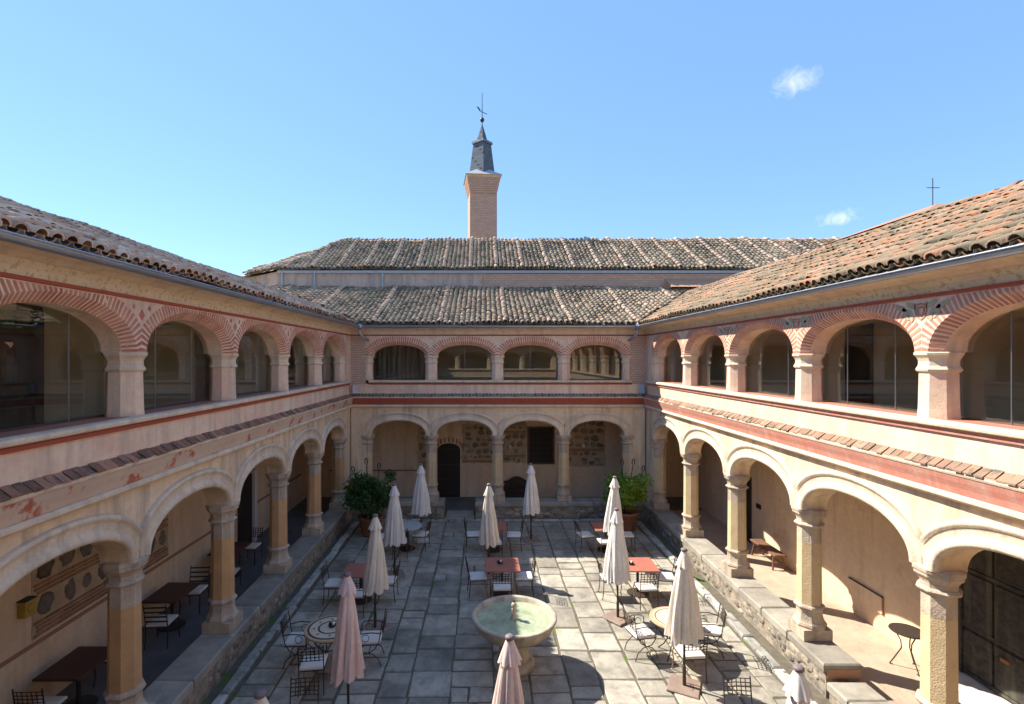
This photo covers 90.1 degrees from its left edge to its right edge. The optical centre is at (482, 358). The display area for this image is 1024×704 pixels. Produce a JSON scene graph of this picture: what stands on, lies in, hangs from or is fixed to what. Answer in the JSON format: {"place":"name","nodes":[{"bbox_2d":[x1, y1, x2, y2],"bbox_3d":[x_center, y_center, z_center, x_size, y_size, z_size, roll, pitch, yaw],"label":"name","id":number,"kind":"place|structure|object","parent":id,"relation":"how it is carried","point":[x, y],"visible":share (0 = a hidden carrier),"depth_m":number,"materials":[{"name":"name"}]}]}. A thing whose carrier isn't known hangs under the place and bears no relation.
{"place":"outdoors","nodes":[
{"label":"outdoors","id":0,"kind":"place"},
{"bbox_2d":[93,659,106,686],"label":"iron chair","id":1,"kind":"object","parent":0,"point":[105,661],"visible":0.07,"depth_m":9.15,"materials":[{"name":"black metal"}]},
{"bbox_2d":[56,497,327,703],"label":"gallery floor","id":2,"kind":"structure","parent":0,"point":[158,658],"depth_m":11.09,"materials":[{"name":"stone"}]},
{"bbox_2d":[12,688,69,703],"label":"iron chair","id":3,"kind":"object","parent":2,"relation":"on","point":[42,699],"visible":1,"depth_m":7.71,"materials":[{"name":"black metal"}]},
{"bbox_2d":[32,646,106,703],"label":"gallery table","id":4,"kind":"object","parent":2,"relation":"on","point":[77,664],"visible":0.96,"depth_m":8.62,"materials":[{"name":"brown wood"}]},
{"bbox_2d":[143,605,179,649],"bbox_3d":[-6.618,5.429,10.523,0.475,0.922,0.547,0,0,-4],"label":"iron chair","id":5,"kind":"object","parent":2,"relation":"on","point":[161,621],"visible":1,"depth_m":10.33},
{"bbox_2d":[142,582,200,631],"bbox_3d":[-6.850,5.522,11.250,0.750,0.745,0.950,0,0,0],"label":"gallery table","id":6,"kind":"object","parent":2,"relation":"on","point":[171,593],"visible":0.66,"depth_m":11.21,"materials":[{"name":"brown wood"}]},
{"bbox_2d":[179,565,209,614],"bbox_3d":[-6.752,5.429,11.977,0.475,0.922,0.547,0,0,-4],"label":"iron chair","id":7,"kind":"object","parent":2,"relation":"on","point":[197,590],"visible":0.69,"depth_m":12.15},
{"bbox_2d":[207,542,251,577],"bbox_3d":[-6.850,5.522,13.850,0.750,0.745,0.950,0,0,0],"label":"gallery table","id":8,"kind":"object","parent":2,"relation":"on","point":[239,547],"visible":0.16,"depth_m":13.91,"materials":[{"name":"brown wood"}]},
{"bbox_2d":[235,567,241,585],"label":"iron chair","id":9,"kind":"object","parent":2,"relation":"on","point":[237,569],"visible":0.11,"depth_m":13.10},
{"bbox_2d":[239,527,262,564],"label":"iron chair","id":10,"kind":"object","parent":2,"relation":"on","point":[254,546],"visible":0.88,"depth_m":14.94,"materials":[{"name":"black metal"}]},
{"bbox_2d":[292,497,701,513],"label":"gallery floor","id":11,"kind":"structure","parent":0,"point":[468,503],"depth_m":20.71,"materials":[{"name":"stone"}]},
{"bbox_2d":[503,476,526,497],"bbox_3d":[1.450,5.440,21.295,1.130,0.920,0.510,0,0,0],"label":"carved settle","id":12,"kind":"object","parent":11,"relation":"on","point":[515,487],"visible":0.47,"depth_m":21.34,"materials":[{"name":"brown wood"}]},
{"bbox_2d":[0,0,1023,275],"label":"sky","id":13,"kind":"structure","parent":0,"point":[235,137],"materials":[{"name":"blue"}]},
{"bbox_2d":[202,515,830,703],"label":"courtyard paving","id":14,"kind":"structure","parent":0,"point":[437,647],"depth_m":10.89,"materials":[{"name":"stone"}]},
{"bbox_2d":[253,689,268,703],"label":"parasol","id":15,"kind":"object","parent":14,"relation":"on","point":[260,696],"visible":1,"depth_m":5.26,"materials":[{"name":"fabric"}]},
{"bbox_2d":[280,610,313,668],"bbox_3d":[-3.648,5.528,10.048,0.576,0.920,0.510,0,0,-3],"label":"iron armchair","id":16,"kind":"object","parent":14,"relation":"on","point":[296,639],"visible":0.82,"depth_m":9.92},
{"bbox_2d":[289,675,319,703],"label":"iron chair","id":17,"kind":"object","parent":14,"relation":"on","point":[305,686],"visible":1,"depth_m":8.12,"materials":[{"name":"black metal"}]},
{"bbox_2d":[297,645,328,696],"bbox_3d":[-3.066,5.529,9.246,0.475,0.922,0.563,0,0,-7],"label":"iron chair","id":18,"kind":"object","parent":14,"relation":"on","point":[313,662],"visible":0.96,"depth_m":9.08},
{"bbox_2d":[304,615,336,672],"bbox_3d":[-2.960,5.623,9.970,1.000,0.746,1.000,0,0,0],"label":"mosaic table","id":19,"kind":"object","parent":14,"relation":"on","point":[320,631],"visible":0.63,"depth_m":9.81,"materials":[{"name":"stone"}]},
{"bbox_2d":[328,622,335,627],"bbox_3d":[-2.940,5.205,9.980,0.147,0.085,0.147,0,0,-11],"label":"ashtray","id":20,"kind":"object","parent":19,"relation":"on","point":[331,624],"visible":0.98,"depth_m":9.97,"materials":[{"name":"black plastic"}]},
{"bbox_2d":[321,561,342,605],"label":"iron chair","id":21,"kind":"object","parent":14,"relation":"on","point":[333,583],"visible":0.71,"depth_m":12.47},
{"bbox_2d":[330,571,364,703],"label":"parasol","id":22,"kind":"object","parent":14,"relation":"on","point":[348,665],"visible":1,"depth_m":8.10,"materials":[{"name":"fabric"}]},
{"bbox_2d":[340,563,371,604],"bbox_3d":[-3.020,5.622,12.660,0.820,0.745,0.820,0,0,0],"label":"square table","id":23,"kind":"object","parent":14,"relation":"on","point":[356,570],"visible":0.36,"depth_m":12.62,"materials":[{"name":"metal"}]},
{"bbox_2d":[353,579,367,617],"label":"iron chair","id":24,"kind":"object","parent":14,"relation":"on","point":[359,594],"visible":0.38,"depth_m":11.79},
{"bbox_2d":[358,512,382,537],"bbox_3d":[-3.800,5.662,17.300,0.840,0.665,0.840,0,0,0],"label":"terracotta pot","id":25,"kind":"object","parent":14,"relation":"on","point":[364,522],"visible":0.56,"depth_m":17.02,"materials":[{"name":"ceramic"}]},
{"bbox_2d":[339,469,395,519],"bbox_3d":[-3.852,4.593,17.348,1.763,1.729,1.677,0,0,0],"label":"potted shrub","id":26,"kind":"object","parent":25,"relation":"in","point":[363,492],"visible":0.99,"depth_m":16.91,"materials":[{"name":"green plant"}]},
{"bbox_2d":[360,608,386,666],"bbox_3d":[-2.192,5.528,10.101,0.576,0.920,0.510,0,0,-3],"label":"iron armchair","id":27,"kind":"object","parent":14,"relation":"on","point":[371,637],"visible":0.91,"depth_m":9.98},
{"bbox_2d":[359,514,391,632],"bbox_3d":[-2.374,4.719,11.291,0.581,2.538,0.574,0,0,-40],"label":"parasol","id":28,"kind":"object","parent":14,"relation":"on","point":[376,581],"visible":0.97,"depth_m":11.17,"materials":[{"name":"fabric"}]},
{"bbox_2d":[376,559,399,601],"bbox_3d":[-2.345,5.529,12.700,0.563,0.922,0.475,0,0,1],"label":"iron chair","id":29,"kind":"object","parent":14,"relation":"on","point":[392,580],"visible":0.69,"depth_m":12.60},
{"bbox_2d":[383,483,405,578],"bbox_3d":[-2.437,4.719,14.116,0.622,2.538,0.605,0,1,-15],"label":"parasol","id":30,"kind":"object","parent":14,"relation":"on","point":[394,533],"visible":0.97,"depth_m":13.96,"materials":[{"name":"fabric"}]},
{"bbox_2d":[392,528,407,559],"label":"iron chair","id":31,"kind":"object","parent":14,"relation":"on","point":[401,544],"visible":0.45,"depth_m":15.24,"materials":[{"name":"black metal"}]},
{"bbox_2d":[400,521,421,551],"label":"stone table","id":32,"kind":"object","parent":14,"relation":"on","point":[412,525],"visible":0.67,"depth_m":16.02,"materials":[{"name":"stone"}]},
{"bbox_2d":[411,463,430,543],"bbox_3d":[-2.014,4.721,16.713,0.555,2.541,0.522,0,0,31],"label":"parasol","id":33,"kind":"object","parent":14,"relation":"on","point":[421,507],"visible":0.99,"depth_m":16.61,"materials":[{"name":"fabric"}]},
{"bbox_2d":[411,518,431,550],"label":"iron chair","id":34,"kind":"object","parent":14,"relation":"on","point":[420,534],"visible":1,"depth_m":15.91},
{"bbox_2d":[464,517,481,550],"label":"iron chair","id":35,"kind":"object","parent":14,"relation":"on","point":[472,534],"visible":0.8,"depth_m":15.89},
{"bbox_2d":[465,555,488,597],"bbox_3d":[-0.154,5.529,12.946,0.563,0.922,0.475,0,0,-7],"label":"iron chair","id":36,"kind":"object","parent":14,"relation":"on","point":[477,575],"visible":1,"depth_m":12.80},
{"bbox_2d":[479,483,500,579],"bbox_3d":[0.162,4.719,14.078,0.609,2.538,0.652,0,1,-30],"label":"parasol","id":37,"kind":"object","parent":14,"relation":"on","point":[489,535],"visible":0.97,"depth_m":13.93,"materials":[{"name":"fabric"}]},
{"bbox_2d":[485,530,502,556],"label":"iron chair","id":38,"kind":"object","parent":14,"relation":"on","point":[500,543],"visible":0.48,"depth_m":15.14,"materials":[{"name":"black metal"}]},
{"bbox_2d":[485,522,506,552],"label":"square table","id":39,"kind":"object","parent":14,"relation":"on","point":[501,526],"visible":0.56,"depth_m":15.91,"materials":[{"name":"metal"}]},
{"bbox_2d":[491,572,511,595],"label":"iron chair","id":40,"kind":"object","parent":14,"relation":"on","point":[500,586],"visible":0.9,"depth_m":12.16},
{"bbox_2d":[484,557,520,595],"bbox_3d":[0.500,5.622,13.020,0.880,0.745,0.880,0,0,-1],"label":"square table","id":41,"kind":"object","parent":14,"relation":"on","point":[508,564],"visible":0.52,"depth_m":12.92,"materials":[{"name":"metal"}]},
{"bbox_2d":[492,633,523,703],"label":"parasol","id":42,"kind":"object","parent":14,"relation":"on","point":[508,688],"visible":1,"depth_m":6.27,"materials":[{"name":"fabric"}]},
{"bbox_2d":[471,595,556,677],"bbox_3d":[0.615,5.365,9.960,1.660,1.270,1.660,0,0,0],"label":"fountain","id":43,"kind":"object","parent":14,"relation":"on","point":[527,622],"visible":0.94,"depth_m":9.85,"materials":[{"name":"stone"}]},
{"bbox_2d":[506,518,523,551],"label":"iron chair","id":44,"kind":"object","parent":14,"relation":"on","point":[510,534],"visible":1,"depth_m":15.89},
{"bbox_2d":[513,556,535,597],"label":"iron chair","id":45,"kind":"object","parent":14,"relation":"on","point":[523,576],"visible":0.98,"depth_m":12.88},
{"bbox_2d":[521,463,540,543],"bbox_3d":[1.626,4.719,16.800,0.611,2.538,0.598,0,1,-10],"label":"parasol","id":46,"kind":"object","parent":14,"relation":"on","point":[531,505],"visible":1,"depth_m":16.66,"materials":[{"name":"fabric"}]},
{"bbox_2d":[573,518,594,551],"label":"iron chair","id":47,"kind":"object","parent":14,"relation":"on","point":[583,534],"visible":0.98,"depth_m":15.89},
{"bbox_2d":[590,522,606,552],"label":"square table","id":48,"kind":"object","parent":14,"relation":"on","point":[597,526],"visible":0.44,"depth_m":15.92,"materials":[{"name":"metal"}]},
{"bbox_2d":[595,529,608,558],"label":"iron chair","id":49,"kind":"object","parent":14,"relation":"on","point":[601,541],"visible":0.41,"depth_m":15.20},
{"bbox_2d":[597,557,621,599],"bbox_3d":[3.185,5.529,12.850,0.563,0.922,0.475,0,0,0],"label":"iron chair","id":50,"kind":"object","parent":14,"relation":"on","point":[604,580],"visible":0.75,"depth_m":12.70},
{"bbox_2d":[601,476,623,561],"bbox_3d":[3.859,4.719,14.972,0.602,2.538,0.607,1,0,-25],"label":"parasol","id":51,"kind":"object","parent":14,"relation":"on","point":[614,501],"visible":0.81,"depth_m":14.86,"materials":[{"name":"fabric"}]},
{"bbox_2d":[601,508,633,626],"bbox_3d":[3.121,4.719,11.807,0.632,2.538,0.607,0,-1,-38],"label":"parasol","id":52,"kind":"object","parent":14,"relation":"on","point":[616,569],"visible":1,"depth_m":11.65,"materials":[{"name":"fabric"}]},
{"bbox_2d":[622,508,638,531],"bbox_3d":[5.020,5.662,17.800,0.840,0.665,0.840,0,0,0],"label":"terracotta pot","id":53,"kind":"object","parent":14,"relation":"on","point":[629,516],"visible":0.55,"depth_m":17.49,"materials":[{"name":"ceramic"}]},
{"bbox_2d":[601,472,653,512],"bbox_3d":[5.054,4.691,17.801,1.688,1.534,1.435,0,0,0],"label":"potted shrub","id":54,"kind":"object","parent":53,"relation":"on","point":[631,492],"visible":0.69,"depth_m":17.50,"materials":[{"name":"green plant"}]},
{"bbox_2d":[624,518,636,551],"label":"iron chair","id":55,"kind":"object","parent":14,"relation":"on","point":[629,534],"visible":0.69,"depth_m":15.90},
{"bbox_2d":[622,605,657,661],"bbox_3d":[3.172,5.528,10.313,0.576,0.920,0.510,0,0,-14],"label":"iron armchair","id":56,"kind":"object","parent":14,"relation":"on","point":[639,632],"visible":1,"depth_m":10.18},
{"bbox_2d":[627,557,660,597],"bbox_3d":[3.960,5.622,13.020,0.880,0.745,0.880,0,0,1],"label":"square table","id":57,"kind":"object","parent":14,"relation":"on","point":[644,564],"visible":0.77,"depth_m":12.92,"materials":[{"name":"metal"}]},
{"bbox_2d":[633,572,659,610],"bbox_3d":[3.952,5.529,12.315,0.475,0.922,0.563,0,0,-4],"label":"iron chair","id":58,"kind":"object","parent":14,"relation":"on","point":[647,586],"visible":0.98,"depth_m":12.14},
{"bbox_2d":[654,556,677,597],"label":"iron chair","id":59,"kind":"object","parent":14,"relation":"on","point":[666,576],"visible":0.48,"depth_m":12.85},
{"bbox_2d":[649,606,692,661],"bbox_3d":[3.900,5.623,10.320,1.000,0.746,1.000,0,0,0],"label":"mosaic table","id":60,"kind":"object","parent":14,"relation":"on","point":[658,616],"visible":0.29,"depth_m":10.38,"materials":[{"name":"grey stone"}]},
{"bbox_2d":[664,547,703,699],"bbox_3d":[3.670,4.719,9.290,0.660,2.538,0.590,0,0,28],"label":"parasol","id":61,"kind":"object","parent":14,"relation":"on","point":[684,622],"visible":1,"depth_m":9.17,"materials":[{"name":"fabric"}]},
{"bbox_2d":[672,635,708,683],"bbox_3d":[3.902,5.529,9.585,0.475,0.922,0.563,0,0,-3],"label":"iron chair","id":62,"kind":"object","parent":14,"relation":"on","point":[693,652],"visible":0.73,"depth_m":9.43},
{"bbox_2d":[700,603,726,658],"bbox_3d":[4.648,5.528,10.414,0.576,0.920,0.510,0,0,13],"label":"iron armchair","id":63,"kind":"object","parent":14,"relation":"on","point":[713,630],"visible":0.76,"depth_m":10.29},
{"bbox_2d":[722,676,752,703],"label":"iron chair","id":64,"kind":"object","parent":14,"relation":"on","point":[736,686],"visible":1,"depth_m":8.12,"materials":[{"name":"black metal"}]},
{"bbox_2d":[782,664,814,703],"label":"parasol","id":65,"kind":"object","parent":14,"relation":"on","point":[796,687],"visible":1,"depth_m":5.68,"materials":[{"name":"fabric"}]},
{"bbox_2d":[671,507,919,703],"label":"gallery floor","id":66,"kind":"structure","parent":0,"point":[871,649],"depth_m":10.85,"materials":[{"name":"beige stone"}]},
{"bbox_2d":[750,539,786,569],"bbox_3d":[8.250,5.677,14.750,0.385,0.455,1.300,0,0,0],"label":"wooden bench","id":67,"kind":"object","parent":66,"relation":"on","point":[774,552],"visible":1,"depth_m":14.53,"materials":[{"name":"brown wood"}]},
{"bbox_2d":[888,623,919,675],"bbox_3d":[8.100,5.542,9.720,0.580,0.714,0.580,0,0,0],"label":"bistro table","id":68,"kind":"object","parent":66,"relation":"on","point":[907,631],"visible":0.89,"depth_m":9.75,"materials":[{"name":"metal"}]},
{"label":"ground","id":69,"kind":"structure","parent":0,"visible":0},
{"bbox_2d":[0,196,368,703],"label":"cloister wing","id":70,"kind":"structure","parent":69,"relation":"on","point":[166,417],"depth_m":8.82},
{"bbox_2d":[2,317,22,328],"bbox_3d":[-7.397,-0.550,8.020,0.046,0.160,0.340,0,0,0],"label":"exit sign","id":71,"kind":"object","parent":70,"relation":"attached to","point":[8,322],"visible":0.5,"depth_m":7.96,"materials":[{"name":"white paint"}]},
{"bbox_2d":[16,596,37,618],"bbox_3d":[-7.385,4.043,8.280,0.170,0.275,0.220,0,0,0],"label":"alarm box","id":72,"kind":"object","parent":70,"relation":"attached to","point":[26,607],"visible":1,"depth_m":8.22,"materials":[{"name":"metal"}]},
{"bbox_2d":[14,303,43,326],"bbox_3d":[-6.350,-0.730,7.150,0.240,0.560,0.200,0,0,0],"label":"loudspeaker","id":73,"kind":"object","parent":70,"relation":"attached to","point":[27,315],"visible":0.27,"depth_m":7.06,"materials":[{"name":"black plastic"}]},
{"bbox_2d":[351,385,357,392],"bbox_3d":[-4.793,1.148,18.998,0.200,0.336,0.268,0,0,-35],"label":"floodlight","id":74,"kind":"object","parent":70,"relation":"attached to","point":[354,388],"visible":1,"depth_m":18.90,"materials":[{"name":"metal"}]},
{"bbox_2d":[463,125,501,239],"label":"bell tower","id":75,"kind":"structure","parent":69,"relation":"on","point":[482,181],"depth_m":30.02,"materials":[{"name":"brick"}]},
{"bbox_2d":[477,107,485,124],"bbox_3d":[-0.034,-15.000,30.756,0.610,2.000,0.267,0,0,21],"label":"weather vane","id":76,"kind":"object","parent":75,"relation":"on","point":[482,119],"visible":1,"depth_m":30.73,"materials":[{"name":"metal"}]},
{"bbox_2d":[271,283,716,519],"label":"cloister wing","id":77,"kind":"structure","parent":69,"relation":"on","point":[461,390],"depth_m":19.83,"materials":[{"name":"beige paint"}]},
{"bbox_2d":[242,236,840,288],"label":"church","id":78,"kind":"structure","parent":69,"relation":"on","point":[693,262],"depth_m":24.64,"materials":[{"name":"tile"}]},
{"bbox_2d":[628,180,1023,703],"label":"cloister wing","id":79,"kind":"structure","parent":69,"relation":"on","point":[853,443],"depth_m":9.21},
{"bbox_2d":[639,385,645,392],"bbox_3d":[5.983,1.148,18.998,0.200,0.336,0.268,0,0,35],"label":"floodlight","id":80,"kind":"object","parent":79,"relation":"attached to","point":[642,388],"visible":1,"depth_m":18.90,"materials":[{"name":"metal"}]},
{"bbox_2d":[821,204,951,281],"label":"hipped roof","id":81,"kind":"structure","parent":79,"relation":"attached to","point":[900,218],"depth_m":13.10,"materials":[{"name":"tile"}]},
{"bbox_2d":[927,178,939,204],"bbox_3d":[11.310,-3.760,12.800,0.320,1.520,0.020,0,0,0],"label":"iron cross","id":82,"kind":"object","parent":81,"relation":"on","point":[932,187],"visible":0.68,"depth_m":12.80,"materials":[{"name":"black metal"}]}
]}

